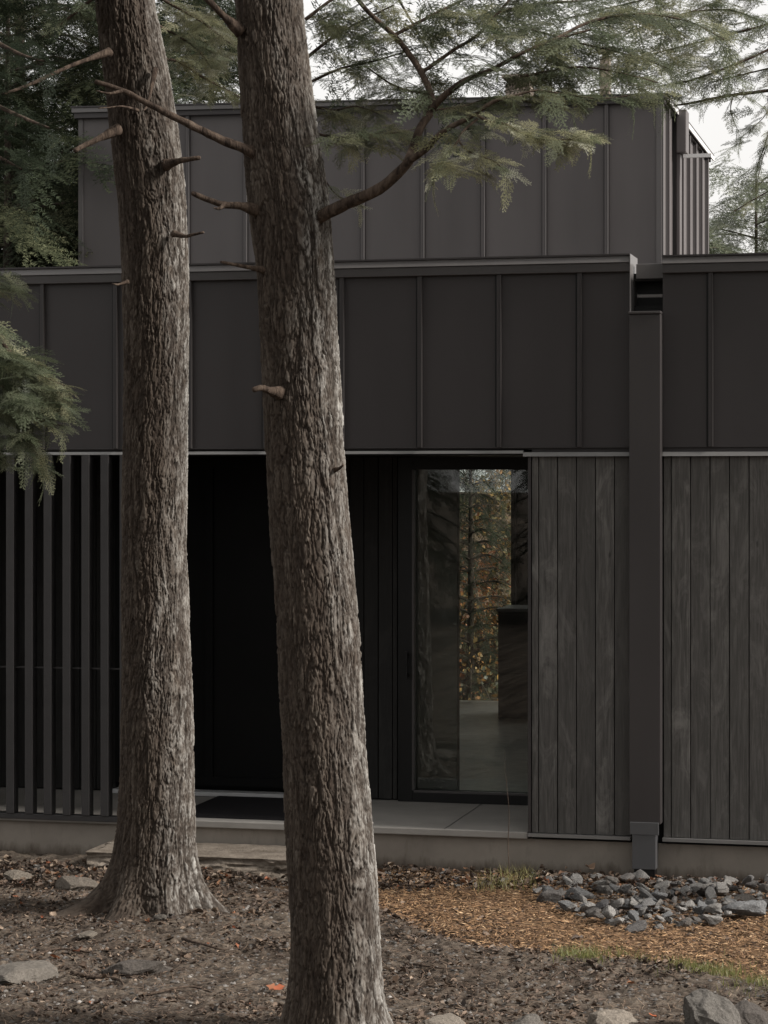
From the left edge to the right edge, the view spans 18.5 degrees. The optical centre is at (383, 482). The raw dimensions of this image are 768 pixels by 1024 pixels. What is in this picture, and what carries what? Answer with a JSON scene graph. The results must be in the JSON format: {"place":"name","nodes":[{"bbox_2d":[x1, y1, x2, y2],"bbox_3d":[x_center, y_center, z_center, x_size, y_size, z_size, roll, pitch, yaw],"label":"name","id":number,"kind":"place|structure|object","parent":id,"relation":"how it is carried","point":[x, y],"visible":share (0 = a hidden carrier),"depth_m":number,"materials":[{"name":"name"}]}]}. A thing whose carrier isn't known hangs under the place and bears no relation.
{"place":"outdoors","nodes":[
{"label":"outdoors","id":0,"kind":"place"},
{"bbox_2d":[3,864,757,891],"bbox_3d":[-0.093,2.611,15.619,5.414,0.084,0.755,0,0,14],"label":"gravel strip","id":1,"kind":"object","parent":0,"point":[38,865],"visible":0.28,"depth_m":15.48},
{"bbox_2d":[0,492,767,1023],"bbox_3d":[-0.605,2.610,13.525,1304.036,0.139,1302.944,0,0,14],"label":"ground","id":2,"kind":"structure","parent":0,"point":[388,930],"depth_m":12.80,"materials":[{"name":"soil"}]},
{"bbox_2d":[3,869,36,881],"bbox_3d":[-2.405,2.595,15.549,0.166,0.092,0.210,0,0,-44],"label":"boulder","id":3,"kind":"object","parent":2,"relation":"on","point":[10,875],"visible":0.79,"depth_m":15.51,"materials":[{"name":"stone"}]},
{"bbox_2d":[0,960,58,984],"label":"boulder","id":4,"kind":"object","parent":2,"relation":"on","point":[27,971],"visible":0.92,"depth_m":12.44,"materials":[{"name":"stone"}]},
{"bbox_2d":[1,6,70,260],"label":"conifer tree","id":5,"kind":"object","parent":2,"relation":"on","point":[37,110],"depth_m":29.10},
{"bbox_2d":[0,159,77,266],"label":"conifer tree","id":6,"kind":"object","parent":2,"relation":"on","point":[71,240],"visible":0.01,"depth_m":25.41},
{"bbox_2d":[0,0,104,266],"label":"conifer tree","id":7,"kind":"object","parent":2,"relation":"on","point":[1,59],"visible":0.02,"depth_m":26.76,"materials":[{"name":"plant"}]},
{"bbox_2d":[29,948,96,957],"bbox_3d":[-1.792,2.612,13.132,0.376,0.025,0.166,0,0,-13],"label":"fallen branch","id":8,"kind":"object","parent":2,"relation":"on","point":[44,951],"visible":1,"depth_m":13.15,"materials":[{"name":"wood"}]},
{"bbox_2d":[55,876,97,890],"bbox_3d":[-1.968,2.589,15.216,0.260,0.124,0.275,-3,-1,-29],"label":"boulder","id":9,"kind":"object","parent":2,"relation":"on","point":[69,882],"visible":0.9,"depth_m":15.14,"materials":[{"name":"stone"}]},
{"bbox_2d":[78,930,97,938],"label":"boulder","id":10,"kind":"object","parent":2,"relation":"on","point":[88,934],"visible":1,"depth_m":13.55,"materials":[{"name":"stone"}]},
{"bbox_2d":[70,970,122,983],"bbox_3d":[-1.491,2.606,12.451,0.394,0.030,0.078,0,0,38],"label":"fallen branch","id":11,"kind":"object","parent":2,"relation":"on","point":[76,973],"visible":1,"depth_m":12.47,"materials":[{"name":"wood"}]},
{"bbox_2d":[101,959,172,976],"bbox_3d":[-1.330,2.612,12.652,0.403,0.121,0.211,-7,1,12],"label":"boulder","id":12,"kind":"object","parent":2,"relation":"on","point":[132,967],"visible":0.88,"depth_m":12.59,"materials":[{"name":"stone"}]},
{"bbox_2d":[153,914,166,920],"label":"boulder","id":13,"kind":"object","parent":2,"relation":"on","point":[159,917],"visible":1,"depth_m":13.87,"materials":[{"name":"stone"}]},
{"bbox_2d":[0,0,328,267],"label":"conifer tree","id":14,"kind":"object","parent":2,"relation":"on","point":[82,78],"visible":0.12,"depth_m":22.93,"materials":[{"name":"plant"}]},
{"bbox_2d":[0,0,352,505],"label":"hemlock tree","id":15,"kind":"object","parent":2,"relation":"on","point":[15,365],"visible":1,"depth_m":10.70,"materials":[{"name":"green plant"}]},
{"bbox_2d":[147,985,211,995],"bbox_3d":[-1.056,2.603,12.116,0.334,0.021,0.128,0,0,-13],"label":"fallen branch","id":16,"kind":"object","parent":2,"relation":"on","point":[168,989],"visible":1,"depth_m":12.13,"materials":[{"name":"wood"}]},
{"bbox_2d":[85,840,287,882],"bbox_3d":[-1.103,2.595,15.948,1.752,0.230,0.684,0,0,14],"label":"stone step","id":17,"kind":"object","parent":2,"relation":"on","point":[252,859],"visible":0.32,"depth_m":15.74,"materials":[{"name":"stone"}]},
{"bbox_2d":[164,0,239,103],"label":"conifer tree","id":18,"kind":"object","parent":2,"relation":"on","point":[222,3],"depth_m":35.85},
{"bbox_2d":[181,937,228,949],"bbox_3d":[-1.028,2.597,13.285,0.371,0.026,0.084,0,0,40],"label":"fallen branch","id":19,"kind":"object","parent":2,"relation":"on","point":[196,942],"visible":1,"depth_m":13.25,"materials":[{"name":"wood"}]},
{"bbox_2d":[258,896,287,909],"bbox_3d":[-0.691,2.558,14.382,0.079,0.034,0.352,0,0,31],"label":"fallen branch","id":20,"kind":"object","parent":2,"relation":"on","point":[263,904],"visible":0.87,"depth_m":14.42,"materials":[{"name":"wood"}]},
{"bbox_2d":[273,984,284,989],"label":"fallen leaf","id":21,"kind":"object","parent":2,"relation":"on","point":[278,987],"visible":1,"depth_m":12.14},
{"bbox_2d":[3,0,583,922],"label":"hemlock tree","id":22,"kind":"object","parent":2,"relation":"on","point":[153,868],"visible":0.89,"depth_m":14.13,"materials":[{"name":"brown plant"}]},
{"bbox_2d":[0,854,766,890],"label":"wall leaves","id":23,"kind":"object","parent":2,"relation":"on","point":[260,879],"visible":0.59,"depth_m":15.49,"materials":[{"name":"brown plant"}]},
{"bbox_2d":[0,52,767,882],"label":"house","id":24,"kind":"structure","parent":2,"relation":"on","point":[578,350],"depth_m":16.29,"materials":[{"name":"wood"}]},
{"bbox_2d":[112,458,283,797],"bbox_3d":[-1.303,1.074,17.620,1.475,2.511,0.170,0,0,14],"label":"entrance door","id":25,"kind":"structure","parent":24,"relation":"in","point":[238,740],"depth_m":17.60,"materials":[{"name":"metal"}]},
{"bbox_2d":[195,796,284,820],"bbox_3d":[-0.801,2.322,16.849,1.130,0.018,1.030,0,0,14],"label":"doormat","id":26,"kind":"object","parent":24,"relation":"on","point":[252,808],"visible":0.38,"depth_m":16.77,"materials":[{"name":"rubber"}]},
{"bbox_2d":[398,457,527,804],"bbox_3d":[0.656,1.074,17.186,1.123,2.515,0.165,0,0,14],"label":"glass door","id":27,"kind":"structure","parent":24,"relation":"in","point":[407,466],"depth_m":17.26,"materials":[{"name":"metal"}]},
{"bbox_2d":[496,605,527,718],"bbox_3d":[1.531,1.788,23.614,0.703,1.087,0.720,0,0,14],"label":"kitchen counter","id":28,"kind":"object","parent":24,"relation":"on","point":[512,661],"visible":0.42,"depth_m":23.32,"materials":[{"name":"metal"}]},
{"bbox_2d":[511,470,515,604],"bbox_3d":[0.415,0.992,25.502,2.063,2.821,0.120,0,0,14],"label":"rear window","id":29,"kind":"structure","parent":24,"relation":"in","point":[513,472],"depth_m":25.20,"materials":[{"name":"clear glass"}]},
{"bbox_2d":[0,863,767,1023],"bbox_3d":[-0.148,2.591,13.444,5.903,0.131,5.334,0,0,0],"label":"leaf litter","id":30,"kind":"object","parent":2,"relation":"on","point":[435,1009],"visible":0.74,"depth_m":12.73,"materials":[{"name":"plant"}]},
{"bbox_2d":[0,873,767,1023],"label":"twig debris","id":31,"kind":"object","parent":2,"relation":"on","point":[262,985],"visible":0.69,"depth_m":12.41,"materials":[{"name":"brown plant"}]},
{"bbox_2d":[35,0,767,1023],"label":"hemlock tree","id":32,"kind":"object","parent":2,"relation":"on","point":[335,960],"visible":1,"depth_m":10.94,"materials":[{"name":"green plant"}]},
{"bbox_2d":[413,963,462,968],"bbox_3d":[0.270,2.593,12.647,0.296,0.024,0.098,0,0,27],"label":"fallen branch","id":33,"kind":"object","parent":2,"relation":"on","point":[416,964],"visible":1,"depth_m":12.62,"materials":[{"name":"wood"}]},
{"bbox_2d":[424,1013,464,1023],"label":"boulder","id":34,"kind":"object","parent":2,"relation":"on","point":[449,1018],"visible":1,"depth_m":11.20,"materials":[{"name":"stone"}]},
{"bbox_2d":[410,75,510,620],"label":"conifer tree","id":35,"kind":"object","parent":2,"relation":"on","point":[462,578],"visible":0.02,"depth_m":43.31,"materials":[{"name":"plant"}]},
{"bbox_2d":[460,470,510,700],"bbox_3d":[1.040,0.934,27.481,1.951,4.210,2.242,0,0,10],"label":"conifer tree","id":36,"kind":"object","parent":2,"relation":"on","point":[470,599],"visible":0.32,"depth_m":27.54,"materials":[{"name":"plant"}]},
{"bbox_2d":[460,585,510,700],"bbox_3d":[1.002,1.963,27.910,3.476,1.537,2.990,0,0,14],"label":"autumn tree","id":37,"kind":"object","parent":2,"relation":"on","point":[463,651],"visible":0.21,"depth_m":27.70,"materials":[{"name":"orange plant"}]},
{"bbox_2d":[460,503,510,648],"bbox_3d":[1.411,1.391,31.244,3.526,2.681,3.229,0,0,14],"label":"autumn tree","id":38,"kind":"object","parent":2,"relation":"on","point":[484,578],"visible":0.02,"depth_m":30.79,"materials":[{"name":"brown plant"}]},
{"bbox_2d":[460,470,510,617],"bbox_3d":[1.727,0.410,29.539,3.429,4.642,2.287,0,0,-32],"label":"autumn tree","id":39,"kind":"object","parent":2,"relation":"on","point":[507,505],"visible":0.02,"depth_m":29.58,"materials":[{"name":"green plant"}]},
{"bbox_2d":[499,979,509,983],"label":"boulder","id":40,"kind":"object","parent":2,"relation":"on","point":[504,981],"visible":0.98,"depth_m":12.27,"materials":[{"name":"stone"}]},
{"bbox_2d":[504,752,509,877],"bbox_3d":[0.817,2.189,15.622,0.015,0.858,0.074,0,0,-25],"label":"dry stem","id":41,"kind":"object","parent":2,"relation":"on","point":[508,824],"visible":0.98,"depth_m":15.61,"materials":[{"name":"brown plant"}]},
{"bbox_2d":[472,861,547,892],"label":"dry grass","id":42,"kind":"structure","parent":2,"relation":"on","point":[504,882],"depth_m":15.35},
{"bbox_2d":[460,57,583,611],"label":"conifer tree","id":43,"kind":"object","parent":2,"relation":"on","point":[507,510],"visible":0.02,"depth_m":44.82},
{"bbox_2d":[511,1013,543,1023],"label":"boulder","id":44,"kind":"object","parent":2,"relation":"on","point":[532,1018],"visible":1,"depth_m":11.19,"materials":[{"name":"stone"}]},
{"bbox_2d":[536,889,566,902],"bbox_3d":[1.050,2.584,14.801,0.198,0.098,0.113,-4,18,-4],"label":"stone","id":45,"kind":"object","parent":2,"relation":"on","point":[551,895],"visible":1,"depth_m":14.75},
{"bbox_2d":[550,968,580,979],"bbox_3d":[0.938,2.577,12.381,0.164,0.034,0.136,0,0,-9],"label":"fallen branch","id":46,"kind":"object","parent":2,"relation":"on","point":[556,974],"visible":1,"depth_m":12.39,"materials":[{"name":"wood"}]},
{"bbox_2d":[562,875,572,885],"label":"stone","id":47,"kind":"object","parent":2,"relation":"on","point":[567,880],"visible":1,"depth_m":15.14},
{"bbox_2d":[558,900,579,912],"bbox_3d":[1.129,2.594,14.447,0.147,0.072,0.104,18,-5,-9],"label":"stone","id":48,"kind":"object","parent":2,"relation":"on","point":[564,904],"visible":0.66,"depth_m":14.42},
{"bbox_2d":[566,903,576,910],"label":"stone","id":49,"kind":"object","parent":2,"relation":"on","point":[572,907],"visible":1,"depth_m":14.25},
{"bbox_2d":[378,868,767,979],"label":"bark mulch","id":50,"kind":"object","parent":2,"relation":"on","point":[448,898],"visible":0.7,"depth_m":13.97,"materials":[{"name":"wood"}]},
{"bbox_2d":[590,910,604,918],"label":"stone","id":51,"kind":"object","parent":50,"relation":"on","point":[596,914],"visible":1,"depth_m":14.01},
{"bbox_2d":[568,873,582,886],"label":"stone","id":52,"kind":"object","parent":2,"relation":"on","point":[576,878],"visible":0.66,"depth_m":15.30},
{"bbox_2d":[584,906,600,917],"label":"stone","id":53,"kind":"object","parent":2,"relation":"on","point":[587,912],"visible":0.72,"depth_m":14.23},
{"bbox_2d":[580,902,595,909],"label":"stone","id":54,"kind":"object","parent":53,"relation":"on","point":[588,905],"visible":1,"depth_m":14.27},
{"bbox_2d":[595,899,608,910],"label":"stone","id":55,"kind":"object","parent":53,"relation":"on","point":[602,904],"visible":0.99,"depth_m":14.23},
{"bbox_2d":[591,879,612,894],"bbox_3d":[1.397,2.582,15.135,0.144,0.099,0.133,0,0,14],"label":"stone","id":56,"kind":"object","parent":2,"relation":"on","point":[600,883],"visible":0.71,"depth_m":15.08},
{"bbox_2d":[605,875,617,884],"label":"stone","id":57,"kind":"object","parent":56,"relation":"on","point":[613,880],"visible":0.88,"depth_m":15.10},
{"bbox_2d":[599,885,611,892],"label":"stone","id":58,"kind":"object","parent":2,"relation":"on","point":[604,888],"visible":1,"depth_m":14.93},
{"bbox_2d":[601,905,615,918],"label":"stone","id":59,"kind":"object","parent":2,"relation":"on","point":[608,912],"visible":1,"depth_m":14.05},
{"bbox_2d":[587,1009,637,1023],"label":"boulder","id":60,"kind":"object","parent":2,"relation":"on","point":[614,1016],"visible":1,"depth_m":11.23,"materials":[{"name":"stone"}]},
{"bbox_2d":[609,883,619,893],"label":"stone","id":61,"kind":"object","parent":2,"relation":"on","point":[614,887],"visible":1,"depth_m":14.89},
{"bbox_2d":[610,898,623,908],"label":"stone","id":62,"kind":"object","parent":2,"relation":"on","point":[617,903],"visible":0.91,"depth_m":14.25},
{"bbox_2d":[619,873,634,882],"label":"stone","id":63,"kind":"object","parent":2,"relation":"on","point":[626,876],"visible":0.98,"depth_m":15.38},
{"bbox_2d":[628,910,639,920],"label":"stone","id":64,"kind":"object","parent":2,"relation":"on","point":[633,915],"visible":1,"depth_m":14.02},
{"bbox_2d":[629,897,639,909],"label":"stone","id":65,"kind":"object","parent":2,"relation":"on","point":[633,902],"visible":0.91,"depth_m":14.28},
{"bbox_2d":[625,920,646,932],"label":"stone","id":66,"kind":"object","parent":2,"relation":"on","point":[639,926],"visible":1,"depth_m":13.82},
{"bbox_2d":[630,869,649,882],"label":"stone","id":67,"kind":"object","parent":2,"relation":"on","point":[640,873],"visible":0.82,"depth_m":15.42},
{"bbox_2d":[637,906,647,914],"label":"stone","id":68,"kind":"object","parent":2,"relation":"on","point":[641,910],"visible":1,"depth_m":14.06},
{"bbox_2d":[530,878,766,926],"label":"rubble","id":69,"kind":"object","parent":2,"relation":"on","point":[678,917],"visible":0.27,"depth_m":14.73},
{"bbox_2d":[565,887,593,899],"bbox_3d":[1.230,2.583,14.847,0.124,0.075,0.186,0,0,-39],"label":"stone","id":70,"kind":"object","parent":69,"relation":"on","point":[576,891],"visible":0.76,"depth_m":14.81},
{"bbox_2d":[590,873,603,878],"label":"stone","id":71,"kind":"object","parent":69,"relation":"on","point":[599,875],"visible":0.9,"depth_m":15.49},
{"bbox_2d":[609,917,624,925],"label":"stone","id":72,"kind":"object","parent":69,"relation":"on","point":[618,920],"visible":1,"depth_m":13.97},
{"bbox_2d":[617,884,631,893],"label":"stone","id":73,"kind":"object","parent":69,"relation":"on","point":[624,889],"visible":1,"depth_m":14.80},
{"bbox_2d":[654,915,664,920],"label":"stone","id":74,"kind":"object","parent":69,"relation":"on","point":[657,917],"visible":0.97,"depth_m":14.13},
{"bbox_2d":[675,906,686,912],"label":"stone","id":75,"kind":"object","parent":69,"relation":"on","point":[680,909],"visible":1,"depth_m":14.21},
{"bbox_2d":[679,895,690,900],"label":"stone","id":76,"kind":"object","parent":69,"relation":"on","point":[686,897],"visible":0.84,"depth_m":14.76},
{"bbox_2d":[679,887,690,895],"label":"stone","id":77,"kind":"object","parent":76,"relation":"on","point":[683,890],"visible":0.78,"depth_m":14.76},
{"bbox_2d":[734,894,755,900],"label":"stone","id":78,"kind":"object","parent":69,"relation":"on","point":[746,897],"visible":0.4,"depth_m":14.63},
{"label":"stone","id":79,"kind":"object","parent":69,"relation":"on","visible":0},
{"bbox_2d":[684,900,694,906],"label":"stone","id":80,"kind":"object","parent":79,"relation":"on","point":[690,903],"visible":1,"depth_m":14.34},
{"label":"stone","id":81,"kind":"object","parent":69,"relation":"on","visible":0},
{"bbox_2d":[697,900,706,911],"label":"stone","id":82,"kind":"object","parent":81,"relation":"on","point":[700,903],"visible":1,"depth_m":14.22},
{"bbox_2d":[534,864,767,919],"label":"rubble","id":83,"kind":"object","parent":2,"relation":"on","point":[632,894],"visible":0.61,"depth_m":14.98,"materials":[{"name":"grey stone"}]},
{"bbox_2d":[579,895,586,902],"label":"stone","id":84,"kind":"object","parent":83,"relation":"on","point":[583,899],"visible":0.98,"depth_m":14.52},
{"bbox_2d":[692,906,705,914],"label":"stone","id":85,"kind":"object","parent":83,"relation":"on","point":[699,910],"visible":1,"depth_m":14.16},
{"bbox_2d":[551,0,767,217],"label":"hemlock tree","id":86,"kind":"object","parent":2,"relation":"on","point":[713,65],"visible":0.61,"depth_m":13.98,"materials":[{"name":"green plant"}]},
{"bbox_2d":[552,938,767,999],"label":"grass","id":87,"kind":"structure","parent":2,"relation":"on","point":[702,967],"depth_m":12.66,"materials":[{"name":"plant"}]},
{"bbox_2d":[652,892,667,899],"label":"stone","id":88,"kind":"object","parent":2,"relation":"on","point":[660,895],"visible":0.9,"depth_m":14.49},
{"bbox_2d":[653,880,669,888],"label":"stone","id":89,"kind":"object","parent":2,"relation":"on","point":[666,883],"visible":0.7,"depth_m":14.99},
{"bbox_2d":[664,917,672,922],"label":"stone","id":90,"kind":"object","parent":2,"relation":"on","point":[668,919],"visible":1,"depth_m":14.05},
{"bbox_2d":[662,911,672,917],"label":"stone","id":91,"kind":"object","parent":90,"relation":"on","point":[668,913],"visible":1,"depth_m":14.01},
{"bbox_2d":[675,917,691,927],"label":"stone","id":92,"kind":"object","parent":2,"relation":"on","point":[685,922],"visible":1,"depth_m":13.97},
{"bbox_2d":[683,989,740,1023],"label":"boulder","id":93,"kind":"object","parent":2,"relation":"on","point":[703,1006],"visible":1,"depth_m":11.13,"materials":[{"name":"stone"}]},
{"bbox_2d":[696,882,728,895],"bbox_3d":[2.082,2.586,15.008,0.226,0.106,0.149,0,0,2],"label":"stone","id":94,"kind":"object","parent":2,"relation":"on","point":[701,891],"visible":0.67,"depth_m":14.97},
{"bbox_2d":[689,882,702,892],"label":"stone","id":95,"kind":"object","parent":94,"relation":"on","point":[695,887],"visible":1,"depth_m":14.89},
{"bbox_2d":[698,878,709,883],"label":"stone","id":96,"kind":"object","parent":94,"relation":"on","point":[704,880],"visible":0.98,"depth_m":14.97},
{"bbox_2d":[716,882,727,889],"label":"stone","id":97,"kind":"object","parent":94,"relation":"on","point":[721,885],"visible":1,"depth_m":14.92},
{"bbox_2d":[704,903,720,912],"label":"stone","id":98,"kind":"object","parent":2,"relation":"on","point":[710,908],"visible":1,"depth_m":14.15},
{"bbox_2d":[703,914,722,924],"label":"stone","id":99,"kind":"object","parent":2,"relation":"on","point":[712,919],"visible":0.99,"depth_m":14.02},
{"bbox_2d":[722,875,737,886],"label":"stone","id":100,"kind":"object","parent":2,"relation":"on","point":[728,880],"visible":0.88,"depth_m":15.31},
{"bbox_2d":[728,885,738,889],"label":"stone","id":101,"kind":"object","parent":2,"relation":"on","point":[732,887],"visible":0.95,"depth_m":15.16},
{"bbox_2d":[709,145,767,253],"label":"conifer tree","id":102,"kind":"object","parent":2,"relation":"on","point":[739,199],"visible":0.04,"depth_m":31.07,"materials":[{"name":"plant"}]},
{"bbox_2d":[709,175,767,253],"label":"conifer tree","id":103,"kind":"object","parent":2,"relation":"on","point":[717,246],"visible":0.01,"depth_m":30.15,"materials":[{"name":"plant"}]},
{"bbox_2d":[721,900,766,916],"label":"stone","id":104,"kind":"object","parent":2,"relation":"on","point":[756,908],"visible":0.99,"depth_m":14.19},
{"bbox_2d":[742,875,753,883],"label":"stone","id":105,"kind":"object","parent":2,"relation":"on","point":[748,878],"visible":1,"depth_m":15.12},
{"bbox_2d":[744,880,757,887],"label":"stone","id":106,"kind":"object","parent":2,"relation":"on","point":[752,884],"visible":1,"depth_m":15.03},
{"bbox_2d":[734,1000,767,1023],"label":"boulder","id":107,"kind":"object","parent":2,"relation":"on","point":[750,1012],"visible":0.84,"depth_m":11.22,"materials":[{"name":"stone"}]},
{"bbox_2d":[759,884,767,892],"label":"stone","id":108,"kind":"object","parent":2,"relation":"on","point":[763,888],"visible":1,"depth_m":14.87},
{"label":"stone","id":109,"kind":"object","parent":2,"relation":"on","visible":0},
{"bbox_2d":[705,886,716,898],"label":"stone","id":110,"kind":"object","parent":109,"relation":"on","point":[710,892],"visible":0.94,"depth_m":14.70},
{"bbox_2d":[11,0,767,491],"label":"sky","id":111,"kind":"structure","parent":0,"point":[713,131],"materials":[{"name":"white"}]},
{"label":"stone","id":112,"kind":"object","parent":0,"visible":0},
{"bbox_2d":[705,899,716,904],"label":"stone","id":113,"kind":"object","parent":112,"relation":"on","point":[710,901],"visible":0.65,"depth_m":14.31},
{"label":"stone","id":114,"kind":"object","parent":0,"visible":0},
{"bbox_2d":[639,887,652,898],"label":"stone","id":115,"kind":"object","parent":114,"relation":"on","point":[645,893],"visible":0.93,"depth_m":14.64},
{"label":"stone","id":116,"kind":"object","parent":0,"visible":0},
{"bbox_2d":[641,898,659,912],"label":"stone","id":117,"kind":"object","parent":116,"relation":"on","point":[646,902],"visible":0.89,"depth_m":14.26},
{"label":"stone","id":118,"kind":"object","parent":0,"visible":0},
{"bbox_2d":[621,904,629,909],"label":"stone","id":119,"kind":"object","parent":118,"relation":"on","point":[625,907],"visible":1,"depth_m":14.32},
{"label":"stone","id":120,"kind":"object","parent":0,"visible":0},
{"bbox_2d":[636,882,649,891],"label":"stone","id":121,"kind":"object","parent":120,"relation":"on","point":[643,886],"visible":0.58,"depth_m":14.87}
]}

